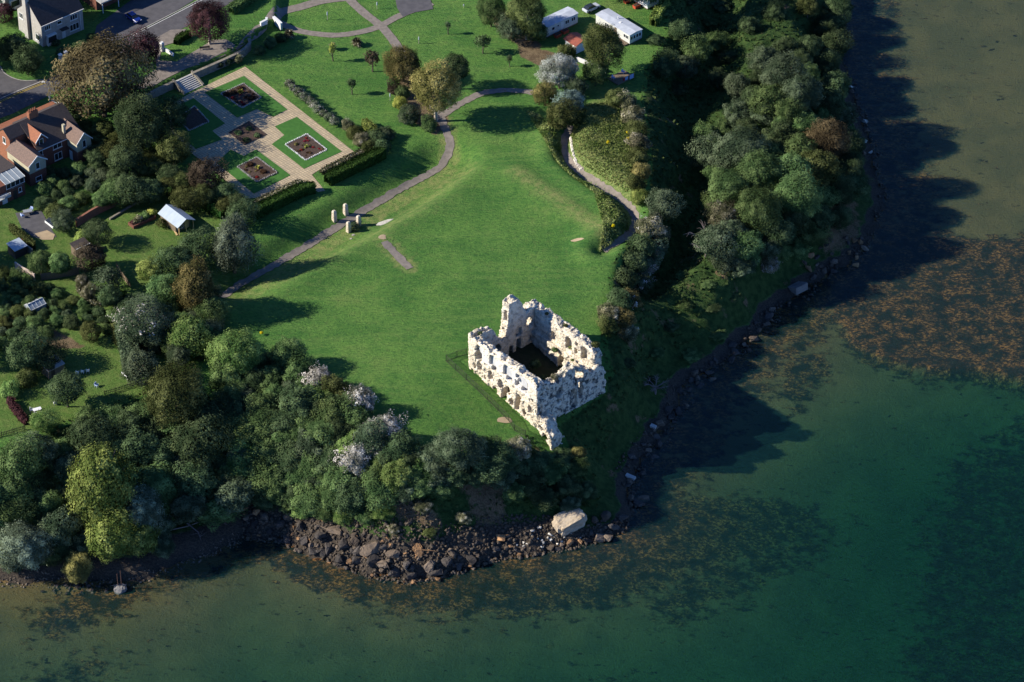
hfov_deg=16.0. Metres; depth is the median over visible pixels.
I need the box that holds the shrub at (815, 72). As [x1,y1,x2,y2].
[799,61,820,80]
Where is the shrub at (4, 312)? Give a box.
[0,308,10,320]
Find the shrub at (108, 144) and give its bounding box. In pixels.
[97,139,120,158]
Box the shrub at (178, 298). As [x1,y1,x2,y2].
[170,286,194,309]
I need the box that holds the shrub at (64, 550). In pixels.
[51,534,77,560]
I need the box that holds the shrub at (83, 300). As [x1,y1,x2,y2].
[77,297,88,306]
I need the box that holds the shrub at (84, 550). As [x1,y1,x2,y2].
[70,530,103,558]
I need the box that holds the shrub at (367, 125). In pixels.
[361,118,377,133]
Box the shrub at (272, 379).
[254,372,282,392]
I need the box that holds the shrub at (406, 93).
[394,84,410,98]
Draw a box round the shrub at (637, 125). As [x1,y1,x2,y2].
[623,119,650,136]
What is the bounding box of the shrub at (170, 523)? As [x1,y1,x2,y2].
[146,514,176,538]
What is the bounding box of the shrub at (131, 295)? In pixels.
[124,291,144,305]
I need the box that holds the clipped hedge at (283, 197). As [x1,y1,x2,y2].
[247,180,316,219]
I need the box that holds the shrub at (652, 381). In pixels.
[647,374,657,384]
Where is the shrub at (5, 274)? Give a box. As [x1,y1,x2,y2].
[0,263,11,280]
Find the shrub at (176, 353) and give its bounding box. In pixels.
[166,343,190,365]
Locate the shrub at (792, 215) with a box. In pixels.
[780,208,813,234]
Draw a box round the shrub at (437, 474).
[421,460,449,489]
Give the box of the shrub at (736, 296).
[729,292,742,299]
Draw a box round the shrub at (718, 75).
[707,67,728,87]
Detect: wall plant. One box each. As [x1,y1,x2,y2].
[528,359,541,369]
[537,374,549,380]
[550,346,559,352]
[550,373,559,380]
[591,341,599,347]
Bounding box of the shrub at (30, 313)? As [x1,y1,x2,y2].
[23,307,36,318]
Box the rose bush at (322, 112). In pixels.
[318,109,328,117]
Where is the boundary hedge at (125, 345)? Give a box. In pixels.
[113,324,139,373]
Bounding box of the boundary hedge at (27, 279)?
[21,271,35,290]
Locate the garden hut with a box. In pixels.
[563,32,584,53]
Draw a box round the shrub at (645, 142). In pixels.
[624,132,655,149]
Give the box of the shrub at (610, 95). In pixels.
[604,87,626,106]
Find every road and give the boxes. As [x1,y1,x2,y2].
[0,0,232,117]
[0,68,40,101]
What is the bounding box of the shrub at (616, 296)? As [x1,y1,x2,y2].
[606,286,633,308]
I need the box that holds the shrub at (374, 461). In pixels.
[369,454,385,471]
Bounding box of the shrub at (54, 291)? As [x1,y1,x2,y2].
[49,288,66,300]
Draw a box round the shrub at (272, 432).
[267,418,286,440]
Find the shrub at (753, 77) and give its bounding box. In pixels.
[748,67,769,85]
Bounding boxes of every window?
[9,0,19,8]
[35,33,40,42]
[35,162,40,169]
[36,175,42,181]
[44,24,50,31]
[46,32,56,46]
[53,142,62,150]
[54,151,62,161]
[70,13,77,21]
[70,22,78,31]
[82,139,86,147]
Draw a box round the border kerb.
[109,202,139,219]
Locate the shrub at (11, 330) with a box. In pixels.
[5,327,20,338]
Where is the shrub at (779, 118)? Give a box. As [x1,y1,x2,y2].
[772,112,794,128]
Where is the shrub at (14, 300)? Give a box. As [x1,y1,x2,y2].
[10,295,22,305]
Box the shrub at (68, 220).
[50,207,75,234]
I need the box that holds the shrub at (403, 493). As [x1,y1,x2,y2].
[391,475,420,503]
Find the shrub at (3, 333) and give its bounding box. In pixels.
[0,326,6,336]
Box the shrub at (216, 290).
[210,285,223,298]
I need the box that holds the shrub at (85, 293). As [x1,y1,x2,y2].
[81,281,96,299]
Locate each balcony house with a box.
[0,155,25,205]
[83,0,119,12]
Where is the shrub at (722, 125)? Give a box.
[713,116,732,135]
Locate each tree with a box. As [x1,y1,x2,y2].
[0,3,15,24]
[0,430,51,487]
[0,460,40,509]
[0,490,40,528]
[0,506,13,533]
[0,519,58,574]
[2,323,51,369]
[4,466,57,507]
[9,503,47,531]
[27,249,53,275]
[27,336,68,371]
[33,488,65,520]
[37,462,65,488]
[37,503,84,546]
[38,481,70,503]
[39,26,159,119]
[44,370,89,407]
[49,250,71,273]
[52,434,77,464]
[52,447,81,480]
[58,477,93,509]
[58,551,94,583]
[59,517,96,544]
[64,410,123,454]
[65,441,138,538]
[69,241,106,272]
[69,436,105,468]
[75,404,102,427]
[79,320,101,342]
[81,218,115,244]
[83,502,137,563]
[85,483,121,518]
[90,263,129,292]
[92,428,130,460]
[98,177,136,208]
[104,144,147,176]
[107,292,176,348]
[108,463,150,504]
[112,90,168,149]
[112,424,161,468]
[113,172,145,205]
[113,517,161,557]
[118,479,165,536]
[119,346,162,388]
[119,450,142,471]
[122,24,161,64]
[122,400,168,432]
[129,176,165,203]
[132,417,174,443]
[133,456,179,501]
[142,358,208,429]
[143,436,177,470]
[145,272,186,302]
[146,245,195,278]
[146,475,189,520]
[153,93,190,129]
[155,127,194,165]
[159,404,182,441]
[159,458,220,500]
[165,313,214,359]
[167,410,237,471]
[167,491,209,524]
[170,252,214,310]
[170,449,203,481]
[176,398,223,437]
[177,222,222,264]
[184,0,232,44]
[186,154,229,188]
[195,492,247,532]
[201,447,229,472]
[204,325,262,376]
[204,408,246,443]
[208,354,243,390]
[210,210,264,275]
[211,389,248,421]
[213,378,248,409]
[214,474,255,515]
[215,450,254,482]
[218,434,250,453]
[226,414,255,448]
[234,402,280,436]
[239,462,266,494]
[241,448,271,473]
[242,479,268,507]
[243,391,279,418]
[249,452,291,498]
[252,436,284,468]
[266,407,296,440]
[270,430,294,451]
[270,438,305,475]
[275,383,325,423]
[278,349,316,386]
[281,465,308,490]
[283,422,305,444]
[287,481,323,517]
[293,427,331,466]
[297,450,323,482]
[299,360,333,389]
[302,416,341,453]
[306,388,334,417]
[307,443,347,479]
[310,394,350,437]
[316,482,347,512]
[319,373,355,397]
[320,461,361,497]
[328,42,335,60]
[330,428,371,456]
[331,394,375,437]
[331,437,370,475]
[332,473,374,517]
[344,383,379,413]
[347,78,355,94]
[353,415,396,458]
[359,461,391,495]
[359,471,400,512]
[363,48,379,71]
[371,409,407,441]
[377,455,421,493]
[379,425,422,463]
[382,42,421,85]
[405,466,435,499]
[409,56,465,121]
[414,443,454,475]
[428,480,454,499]
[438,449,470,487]
[441,51,469,80]
[445,21,450,33]
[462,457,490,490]
[473,34,490,53]
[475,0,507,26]
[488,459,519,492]
[491,10,526,41]
[502,481,528,503]
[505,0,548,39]
[506,55,511,66]
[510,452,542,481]
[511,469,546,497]
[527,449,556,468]
[528,485,559,511]
[535,52,579,88]
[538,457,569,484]
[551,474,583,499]
[580,21,627,74]
[580,58,610,85]
[630,0,660,4]
[652,46,682,78]
[667,19,693,41]
[675,54,698,79]
[679,32,713,66]
[683,130,733,172]
[686,221,721,256]
[690,119,723,149]
[693,223,743,264]
[702,200,742,229]
[706,125,775,169]
[708,166,754,208]
[720,71,750,97]
[722,95,752,128]
[722,229,765,265]
[733,145,784,196]
[733,183,784,234]
[742,216,766,238]
[745,44,777,73]
[746,102,776,126]
[747,83,790,116]
[759,0,785,20]
[760,48,810,92]
[761,116,801,157]
[763,213,797,245]
[766,36,798,58]
[768,150,814,189]
[772,169,825,220]
[780,72,825,110]
[783,131,818,157]
[789,108,822,134]
[793,149,842,187]
[793,217,834,248]
[796,0,820,17]
[796,34,824,57]
[801,203,835,231]
[803,116,853,158]
[809,9,847,38]
[813,48,842,76]
[814,87,848,120]
[817,27,854,59]
[818,70,852,99]
[821,0,854,22]
[823,173,856,206]
[829,101,859,127]
[829,204,855,229]
[830,148,866,179]
[834,127,866,154]
[838,165,874,199]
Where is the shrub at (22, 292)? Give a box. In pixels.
[16,288,29,296]
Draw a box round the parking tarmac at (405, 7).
[396,0,432,15]
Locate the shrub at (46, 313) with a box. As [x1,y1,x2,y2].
[36,308,50,320]
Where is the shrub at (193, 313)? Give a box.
[186,309,202,321]
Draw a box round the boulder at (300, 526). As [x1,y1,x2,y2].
[296,520,304,531]
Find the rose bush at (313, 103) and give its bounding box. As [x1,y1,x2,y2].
[307,100,319,108]
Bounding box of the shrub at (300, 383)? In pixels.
[292,376,310,392]
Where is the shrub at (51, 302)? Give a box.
[46,298,58,308]
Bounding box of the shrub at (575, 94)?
[551,89,585,111]
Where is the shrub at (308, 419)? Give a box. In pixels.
[293,413,313,431]
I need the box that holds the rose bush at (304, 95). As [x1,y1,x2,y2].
[298,91,309,101]
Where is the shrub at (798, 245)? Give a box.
[788,235,812,259]
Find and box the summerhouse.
[158,204,194,234]
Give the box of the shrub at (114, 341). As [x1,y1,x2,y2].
[111,328,117,345]
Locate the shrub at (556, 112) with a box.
[545,91,583,130]
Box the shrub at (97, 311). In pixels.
[91,304,105,317]
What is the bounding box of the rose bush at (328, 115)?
[323,112,336,121]
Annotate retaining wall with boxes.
[138,81,173,102]
[192,38,250,77]
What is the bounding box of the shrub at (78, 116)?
[68,106,82,120]
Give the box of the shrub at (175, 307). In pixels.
[160,292,183,316]
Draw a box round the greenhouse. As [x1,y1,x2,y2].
[24,297,46,312]
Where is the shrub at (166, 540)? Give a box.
[147,533,175,558]
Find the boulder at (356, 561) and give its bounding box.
[352,556,361,564]
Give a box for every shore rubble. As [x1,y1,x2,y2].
[0,532,240,589]
[238,493,628,585]
[612,79,887,515]
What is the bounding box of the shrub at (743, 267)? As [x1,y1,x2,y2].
[729,257,757,278]
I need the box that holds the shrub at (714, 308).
[706,303,722,313]
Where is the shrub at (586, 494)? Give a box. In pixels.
[575,480,598,501]
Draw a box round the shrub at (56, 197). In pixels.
[51,189,62,201]
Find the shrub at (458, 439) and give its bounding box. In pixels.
[432,424,488,473]
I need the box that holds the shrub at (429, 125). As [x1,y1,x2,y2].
[420,114,437,132]
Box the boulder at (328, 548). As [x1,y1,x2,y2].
[325,542,332,554]
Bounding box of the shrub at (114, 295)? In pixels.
[96,284,121,306]
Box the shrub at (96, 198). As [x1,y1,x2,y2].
[91,188,110,206]
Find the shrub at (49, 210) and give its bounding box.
[43,201,64,218]
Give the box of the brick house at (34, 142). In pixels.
[0,101,92,185]
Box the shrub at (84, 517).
[73,508,98,529]
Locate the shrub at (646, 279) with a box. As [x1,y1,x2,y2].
[632,271,655,293]
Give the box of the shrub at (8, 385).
[0,377,19,397]
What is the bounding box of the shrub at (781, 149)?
[775,142,792,156]
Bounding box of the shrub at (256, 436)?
[246,421,271,449]
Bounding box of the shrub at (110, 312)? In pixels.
[106,308,118,322]
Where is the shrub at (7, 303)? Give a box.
[0,299,12,309]
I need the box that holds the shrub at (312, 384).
[302,377,329,400]
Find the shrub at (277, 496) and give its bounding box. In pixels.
[264,480,292,505]
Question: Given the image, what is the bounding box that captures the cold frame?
[45,218,58,228]
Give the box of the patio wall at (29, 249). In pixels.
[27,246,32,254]
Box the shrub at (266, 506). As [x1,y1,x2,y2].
[253,497,275,511]
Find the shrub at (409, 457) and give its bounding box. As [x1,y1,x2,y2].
[399,450,417,473]
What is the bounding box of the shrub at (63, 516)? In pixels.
[49,507,71,522]
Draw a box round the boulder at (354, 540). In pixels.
[349,535,359,546]
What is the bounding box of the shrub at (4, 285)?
[0,276,8,293]
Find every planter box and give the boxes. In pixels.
[553,32,561,38]
[561,28,568,33]
[632,3,640,8]
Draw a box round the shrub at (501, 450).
[464,434,520,484]
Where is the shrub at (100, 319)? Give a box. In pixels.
[96,315,110,324]
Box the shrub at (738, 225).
[715,217,748,240]
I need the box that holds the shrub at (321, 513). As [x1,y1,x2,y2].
[312,504,334,521]
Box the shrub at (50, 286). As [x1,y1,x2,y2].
[42,281,54,292]
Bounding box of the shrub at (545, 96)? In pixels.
[529,80,559,105]
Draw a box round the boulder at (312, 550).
[308,547,316,554]
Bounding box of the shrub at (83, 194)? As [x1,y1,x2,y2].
[73,190,91,204]
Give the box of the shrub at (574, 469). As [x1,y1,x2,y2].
[567,455,591,477]
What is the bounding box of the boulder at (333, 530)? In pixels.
[317,524,342,535]
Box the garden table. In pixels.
[32,406,41,411]
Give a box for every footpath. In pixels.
[139,20,268,87]
[221,105,453,297]
[266,0,344,19]
[280,3,433,37]
[345,0,404,51]
[381,240,412,269]
[438,88,532,116]
[561,125,638,252]
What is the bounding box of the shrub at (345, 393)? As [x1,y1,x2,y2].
[332,388,356,405]
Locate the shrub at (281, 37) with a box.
[274,32,286,43]
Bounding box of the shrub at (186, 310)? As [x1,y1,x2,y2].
[182,303,193,312]
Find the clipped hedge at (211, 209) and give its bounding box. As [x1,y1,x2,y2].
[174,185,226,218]
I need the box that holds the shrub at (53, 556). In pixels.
[32,541,63,566]
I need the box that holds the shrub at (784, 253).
[772,244,793,261]
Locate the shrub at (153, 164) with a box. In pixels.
[143,153,168,178]
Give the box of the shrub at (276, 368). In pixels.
[260,363,286,384]
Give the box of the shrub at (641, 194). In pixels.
[630,188,651,204]
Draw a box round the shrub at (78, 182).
[68,173,84,189]
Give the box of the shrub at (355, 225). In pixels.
[351,221,361,231]
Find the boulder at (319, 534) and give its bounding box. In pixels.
[315,530,326,539]
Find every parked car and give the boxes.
[125,11,141,23]
[582,2,599,13]
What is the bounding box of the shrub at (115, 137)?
[106,130,121,146]
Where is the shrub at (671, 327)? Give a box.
[663,322,679,332]
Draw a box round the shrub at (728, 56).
[720,50,737,62]
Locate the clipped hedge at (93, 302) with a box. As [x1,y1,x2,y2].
[75,286,102,306]
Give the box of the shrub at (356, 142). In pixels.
[353,131,369,146]
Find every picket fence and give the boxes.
[1,425,24,435]
[104,383,136,394]
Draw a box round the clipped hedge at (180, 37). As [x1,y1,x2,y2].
[173,30,191,44]
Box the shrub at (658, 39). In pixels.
[646,34,666,45]
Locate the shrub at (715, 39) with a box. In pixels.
[702,31,731,50]
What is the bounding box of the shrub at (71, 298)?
[64,295,80,305]
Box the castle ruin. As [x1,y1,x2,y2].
[468,294,606,449]
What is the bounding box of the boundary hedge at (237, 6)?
[227,0,256,14]
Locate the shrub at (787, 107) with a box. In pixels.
[773,93,808,121]
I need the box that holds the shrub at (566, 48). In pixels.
[555,43,576,60]
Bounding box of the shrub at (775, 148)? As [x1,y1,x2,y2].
[757,140,783,159]
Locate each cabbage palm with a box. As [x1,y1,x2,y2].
[284,29,294,38]
[350,37,363,47]
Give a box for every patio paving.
[16,211,55,238]
[35,230,54,239]
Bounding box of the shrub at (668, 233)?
[653,225,670,242]
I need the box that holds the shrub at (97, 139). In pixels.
[91,134,107,148]
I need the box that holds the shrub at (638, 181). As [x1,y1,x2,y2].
[624,173,646,190]
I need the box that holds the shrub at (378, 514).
[370,502,398,520]
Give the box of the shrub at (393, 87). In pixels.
[387,77,400,94]
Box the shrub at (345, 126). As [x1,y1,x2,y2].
[341,117,354,129]
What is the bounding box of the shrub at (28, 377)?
[15,366,37,387]
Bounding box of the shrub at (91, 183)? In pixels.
[84,176,101,192]
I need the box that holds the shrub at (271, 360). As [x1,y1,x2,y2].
[261,351,285,373]
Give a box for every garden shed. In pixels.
[6,238,27,258]
[41,354,64,378]
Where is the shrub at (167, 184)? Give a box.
[157,175,177,195]
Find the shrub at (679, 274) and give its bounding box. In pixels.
[675,270,686,278]
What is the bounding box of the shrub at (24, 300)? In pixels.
[21,293,37,306]
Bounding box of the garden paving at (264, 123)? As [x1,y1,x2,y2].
[167,67,353,197]
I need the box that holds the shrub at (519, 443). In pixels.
[506,434,531,461]
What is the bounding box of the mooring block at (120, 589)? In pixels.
[112,571,126,594]
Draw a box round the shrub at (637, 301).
[623,287,642,307]
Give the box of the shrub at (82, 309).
[76,304,91,316]
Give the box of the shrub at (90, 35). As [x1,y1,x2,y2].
[86,33,98,41]
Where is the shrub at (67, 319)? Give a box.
[63,314,80,328]
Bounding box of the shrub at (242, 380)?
[220,374,251,394]
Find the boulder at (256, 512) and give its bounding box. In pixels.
[252,509,259,515]
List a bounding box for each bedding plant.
[246,95,255,100]
[246,161,253,166]
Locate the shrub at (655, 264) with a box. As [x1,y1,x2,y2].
[637,254,661,275]
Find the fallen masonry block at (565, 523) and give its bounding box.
[552,507,586,536]
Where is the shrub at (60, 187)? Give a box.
[56,180,70,191]
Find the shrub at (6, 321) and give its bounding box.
[0,315,13,328]
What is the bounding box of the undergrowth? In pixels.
[1,0,844,536]
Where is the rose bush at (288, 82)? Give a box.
[284,79,296,87]
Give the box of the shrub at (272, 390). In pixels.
[260,383,284,403]
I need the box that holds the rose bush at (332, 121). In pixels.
[328,116,339,125]
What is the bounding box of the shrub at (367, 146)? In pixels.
[361,137,374,151]
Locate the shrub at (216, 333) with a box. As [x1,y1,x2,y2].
[191,324,220,348]
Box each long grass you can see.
[527,109,628,251]
[570,101,636,190]
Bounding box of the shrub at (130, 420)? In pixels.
[114,409,147,435]
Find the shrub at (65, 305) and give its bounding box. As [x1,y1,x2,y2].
[57,300,71,310]
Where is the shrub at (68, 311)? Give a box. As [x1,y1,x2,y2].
[61,309,72,316]
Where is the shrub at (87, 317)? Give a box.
[80,313,93,321]
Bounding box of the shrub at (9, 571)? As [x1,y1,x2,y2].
[0,550,30,573]
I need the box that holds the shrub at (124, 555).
[114,539,140,557]
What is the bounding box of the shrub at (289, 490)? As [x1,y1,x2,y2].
[280,483,308,506]
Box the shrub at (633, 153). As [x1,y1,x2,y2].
[625,145,650,164]
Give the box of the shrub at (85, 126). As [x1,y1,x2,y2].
[75,118,94,135]
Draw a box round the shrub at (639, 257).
[621,247,647,272]
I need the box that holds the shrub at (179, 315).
[174,311,187,324]
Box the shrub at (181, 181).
[170,170,191,189]
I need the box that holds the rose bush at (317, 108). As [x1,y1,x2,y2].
[312,104,325,113]
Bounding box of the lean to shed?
[69,237,88,256]
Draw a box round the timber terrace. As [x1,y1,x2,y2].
[608,70,634,85]
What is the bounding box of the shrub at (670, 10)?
[662,5,673,17]
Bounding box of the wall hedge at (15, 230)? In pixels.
[8,223,35,248]
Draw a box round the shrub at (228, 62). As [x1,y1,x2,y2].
[225,59,233,65]
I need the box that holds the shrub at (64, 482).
[60,465,89,491]
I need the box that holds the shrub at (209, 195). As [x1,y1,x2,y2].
[191,182,215,205]
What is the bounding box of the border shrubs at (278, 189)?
[252,178,302,203]
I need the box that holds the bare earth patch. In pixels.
[497,417,511,422]
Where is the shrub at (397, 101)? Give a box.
[392,95,407,109]
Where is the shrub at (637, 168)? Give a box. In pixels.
[631,162,651,180]
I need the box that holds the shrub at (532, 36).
[523,18,548,41]
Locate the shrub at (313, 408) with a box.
[301,400,331,421]
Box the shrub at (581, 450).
[568,445,587,458]
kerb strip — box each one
[0,66,43,80]
[0,80,44,98]
[138,0,197,30]
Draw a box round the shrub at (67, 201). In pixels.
[57,195,79,211]
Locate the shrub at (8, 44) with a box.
[0,31,28,61]
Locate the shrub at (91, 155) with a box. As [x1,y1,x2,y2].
[82,144,107,163]
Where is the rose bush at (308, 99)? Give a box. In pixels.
[304,95,314,105]
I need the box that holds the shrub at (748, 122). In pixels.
[733,115,764,136]
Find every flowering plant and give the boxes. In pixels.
[133,214,143,224]
[140,210,150,219]
[147,208,157,215]
[154,217,166,227]
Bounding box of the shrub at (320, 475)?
[314,468,325,482]
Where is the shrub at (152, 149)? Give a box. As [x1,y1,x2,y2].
[136,142,160,159]
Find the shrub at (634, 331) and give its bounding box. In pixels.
[617,324,639,342]
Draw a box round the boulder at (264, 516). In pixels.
[260,512,268,520]
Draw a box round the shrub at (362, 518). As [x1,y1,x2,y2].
[352,508,375,525]
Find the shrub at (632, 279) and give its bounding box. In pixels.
[612,267,640,289]
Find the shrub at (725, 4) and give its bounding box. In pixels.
[711,0,732,12]
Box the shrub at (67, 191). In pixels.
[61,187,75,198]
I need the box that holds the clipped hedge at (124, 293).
[100,290,126,305]
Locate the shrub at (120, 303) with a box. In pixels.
[112,296,131,310]
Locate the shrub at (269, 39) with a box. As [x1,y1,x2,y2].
[263,35,277,49]
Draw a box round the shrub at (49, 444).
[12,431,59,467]
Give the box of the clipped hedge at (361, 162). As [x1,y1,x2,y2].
[324,146,385,185]
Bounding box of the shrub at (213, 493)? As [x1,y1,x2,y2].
[197,475,229,500]
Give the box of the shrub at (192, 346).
[181,339,198,353]
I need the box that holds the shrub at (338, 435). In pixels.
[329,419,354,446]
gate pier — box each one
[58,53,62,61]
[160,41,173,55]
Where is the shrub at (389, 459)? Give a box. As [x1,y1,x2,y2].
[374,451,397,474]
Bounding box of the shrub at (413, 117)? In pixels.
[397,103,421,125]
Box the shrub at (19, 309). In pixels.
[9,304,25,319]
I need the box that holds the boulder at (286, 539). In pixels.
[283,535,290,543]
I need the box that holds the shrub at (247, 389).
[240,385,261,406]
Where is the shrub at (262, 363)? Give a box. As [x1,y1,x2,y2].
[252,353,269,373]
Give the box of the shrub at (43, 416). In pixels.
[28,407,61,434]
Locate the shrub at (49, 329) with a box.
[37,325,54,338]
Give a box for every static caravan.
[541,7,577,36]
[595,8,642,45]
[634,0,658,9]
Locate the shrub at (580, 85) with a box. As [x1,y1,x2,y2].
[564,74,588,94]
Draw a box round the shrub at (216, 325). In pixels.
[198,315,224,334]
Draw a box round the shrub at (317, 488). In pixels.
[313,475,328,492]
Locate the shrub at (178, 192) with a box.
[168,184,206,212]
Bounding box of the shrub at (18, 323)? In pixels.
[13,316,27,329]
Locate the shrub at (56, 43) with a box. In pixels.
[51,39,60,45]
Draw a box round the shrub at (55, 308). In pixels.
[49,306,61,314]
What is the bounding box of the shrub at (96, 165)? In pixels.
[87,155,106,169]
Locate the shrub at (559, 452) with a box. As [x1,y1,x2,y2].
[551,445,574,469]
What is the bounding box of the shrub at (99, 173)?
[91,167,110,182]
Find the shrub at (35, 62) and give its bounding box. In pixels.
[9,42,45,76]
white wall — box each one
[260,17,267,25]
[273,16,281,29]
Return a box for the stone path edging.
[569,137,581,170]
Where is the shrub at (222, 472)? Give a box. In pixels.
[205,466,238,492]
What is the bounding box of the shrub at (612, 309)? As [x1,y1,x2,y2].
[596,300,619,325]
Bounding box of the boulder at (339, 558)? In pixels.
[334,553,343,563]
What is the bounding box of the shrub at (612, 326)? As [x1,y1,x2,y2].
[595,314,621,333]
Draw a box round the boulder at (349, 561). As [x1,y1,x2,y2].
[346,558,351,564]
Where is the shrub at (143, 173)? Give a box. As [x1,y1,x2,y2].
[132,163,148,179]
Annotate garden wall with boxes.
[14,262,34,279]
[75,192,139,226]
[576,57,588,62]
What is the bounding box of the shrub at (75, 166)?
[70,161,87,177]
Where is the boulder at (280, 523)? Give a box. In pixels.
[276,520,284,527]
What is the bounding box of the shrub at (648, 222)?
[634,212,666,237]
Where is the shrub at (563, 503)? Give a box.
[559,496,581,512]
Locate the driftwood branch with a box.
[171,522,198,530]
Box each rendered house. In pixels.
[0,0,21,8]
[16,0,83,46]
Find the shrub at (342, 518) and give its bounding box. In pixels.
[332,507,352,525]
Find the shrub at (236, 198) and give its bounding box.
[228,193,246,207]
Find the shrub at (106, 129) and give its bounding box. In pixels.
[90,119,113,136]
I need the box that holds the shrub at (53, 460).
[36,448,66,472]
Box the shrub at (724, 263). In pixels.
[707,248,739,274]
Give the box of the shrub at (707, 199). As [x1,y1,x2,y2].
[700,188,728,213]
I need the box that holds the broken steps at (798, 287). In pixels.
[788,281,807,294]
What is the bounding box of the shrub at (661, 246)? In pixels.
[645,237,668,259]
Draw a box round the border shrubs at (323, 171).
[319,148,364,174]
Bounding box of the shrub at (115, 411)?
[97,402,126,431]
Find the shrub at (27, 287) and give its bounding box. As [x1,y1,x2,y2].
[21,274,36,290]
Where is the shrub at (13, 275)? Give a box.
[7,267,24,285]
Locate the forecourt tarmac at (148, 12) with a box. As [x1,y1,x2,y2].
[95,0,192,43]
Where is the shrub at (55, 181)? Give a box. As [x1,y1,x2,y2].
[44,174,60,186]
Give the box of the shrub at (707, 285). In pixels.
[700,279,716,288]
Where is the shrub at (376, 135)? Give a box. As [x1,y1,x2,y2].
[367,126,388,147]
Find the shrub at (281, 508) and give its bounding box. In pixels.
[276,495,292,514]
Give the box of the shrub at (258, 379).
[237,365,269,393]
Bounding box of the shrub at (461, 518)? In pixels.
[454,511,473,523]
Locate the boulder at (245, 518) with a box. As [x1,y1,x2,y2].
[242,513,249,520]
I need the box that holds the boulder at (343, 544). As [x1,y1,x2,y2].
[338,538,348,550]
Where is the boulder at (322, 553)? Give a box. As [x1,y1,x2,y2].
[320,547,325,556]
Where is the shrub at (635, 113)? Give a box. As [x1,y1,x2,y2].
[621,103,645,123]
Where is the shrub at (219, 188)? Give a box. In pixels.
[212,180,242,199]
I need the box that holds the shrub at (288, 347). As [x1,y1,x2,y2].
[267,336,307,368]
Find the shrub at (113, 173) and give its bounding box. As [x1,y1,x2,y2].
[105,169,129,179]
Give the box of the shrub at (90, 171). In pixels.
[84,167,95,178]
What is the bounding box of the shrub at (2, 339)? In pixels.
[0,336,7,350]
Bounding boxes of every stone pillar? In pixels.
[331,210,336,222]
[343,203,348,215]
[346,221,351,232]
[356,215,361,225]
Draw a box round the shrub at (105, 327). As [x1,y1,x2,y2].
[100,323,113,335]
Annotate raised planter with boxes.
[128,214,155,228]
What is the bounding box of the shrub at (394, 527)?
[387,521,399,535]
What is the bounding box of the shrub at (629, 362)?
[624,357,637,368]
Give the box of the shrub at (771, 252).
[758,238,783,260]
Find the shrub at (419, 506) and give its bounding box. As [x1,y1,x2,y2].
[412,499,432,513]
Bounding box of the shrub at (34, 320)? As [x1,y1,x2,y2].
[26,315,45,329]
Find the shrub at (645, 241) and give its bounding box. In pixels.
[625,232,657,256]
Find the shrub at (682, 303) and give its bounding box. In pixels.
[676,298,693,309]
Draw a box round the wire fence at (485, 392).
[446,348,525,435]
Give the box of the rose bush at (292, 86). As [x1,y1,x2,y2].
[289,83,298,91]
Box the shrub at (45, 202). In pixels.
[32,196,54,211]
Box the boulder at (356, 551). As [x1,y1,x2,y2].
[352,545,360,562]
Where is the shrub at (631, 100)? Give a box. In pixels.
[617,89,636,109]
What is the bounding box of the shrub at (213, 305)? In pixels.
[194,295,229,323]
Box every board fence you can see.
[40,267,78,280]
[116,262,130,287]
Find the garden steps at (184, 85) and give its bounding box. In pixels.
[172,70,203,94]
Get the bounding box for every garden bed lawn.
[172,98,224,148]
[205,76,286,117]
[216,150,289,192]
[272,117,341,167]
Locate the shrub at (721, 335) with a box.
[709,329,728,340]
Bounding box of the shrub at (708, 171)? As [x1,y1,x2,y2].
[702,161,727,183]
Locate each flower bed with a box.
[182,106,208,130]
[220,83,260,107]
[229,121,266,144]
[237,157,276,181]
[285,133,326,159]
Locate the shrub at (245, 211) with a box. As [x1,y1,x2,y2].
[225,194,260,227]
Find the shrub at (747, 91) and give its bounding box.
[740,83,771,106]
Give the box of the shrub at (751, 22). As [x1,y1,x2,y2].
[737,16,762,34]
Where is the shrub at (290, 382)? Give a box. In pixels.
[280,380,298,406]
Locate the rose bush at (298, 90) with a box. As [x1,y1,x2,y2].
[293,87,303,96]
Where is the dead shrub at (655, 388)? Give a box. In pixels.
[643,376,669,394]
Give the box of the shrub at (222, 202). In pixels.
[213,196,232,213]
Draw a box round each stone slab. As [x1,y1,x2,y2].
[378,234,385,238]
[625,473,635,479]
[650,423,656,429]
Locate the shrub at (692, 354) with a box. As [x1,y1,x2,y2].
[682,347,702,363]
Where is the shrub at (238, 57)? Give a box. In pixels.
[235,54,243,62]
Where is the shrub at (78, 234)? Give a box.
[74,229,91,243]
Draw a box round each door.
[13,190,17,198]
[184,220,188,227]
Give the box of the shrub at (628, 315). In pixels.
[610,306,637,330]
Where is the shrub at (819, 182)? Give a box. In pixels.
[810,172,828,190]
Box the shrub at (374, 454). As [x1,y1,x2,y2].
[363,441,386,458]
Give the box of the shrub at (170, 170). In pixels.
[155,163,187,183]
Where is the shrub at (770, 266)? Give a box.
[760,255,782,273]
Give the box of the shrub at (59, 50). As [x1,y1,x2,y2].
[55,45,74,56]
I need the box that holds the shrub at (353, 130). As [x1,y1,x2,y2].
[345,124,365,140]
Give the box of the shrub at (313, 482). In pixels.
[297,469,321,488]
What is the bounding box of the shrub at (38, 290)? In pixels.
[30,282,47,297]
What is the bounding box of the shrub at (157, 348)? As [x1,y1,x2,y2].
[138,331,161,354]
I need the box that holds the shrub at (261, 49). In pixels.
[253,45,265,54]
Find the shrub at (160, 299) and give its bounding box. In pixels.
[138,288,173,309]
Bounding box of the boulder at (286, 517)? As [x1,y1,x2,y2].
[282,512,291,520]
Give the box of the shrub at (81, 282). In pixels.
[75,273,89,288]
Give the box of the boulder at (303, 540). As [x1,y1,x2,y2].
[299,535,307,545]
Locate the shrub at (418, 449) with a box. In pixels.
[407,441,430,464]
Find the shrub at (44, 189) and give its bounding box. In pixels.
[35,182,55,196]

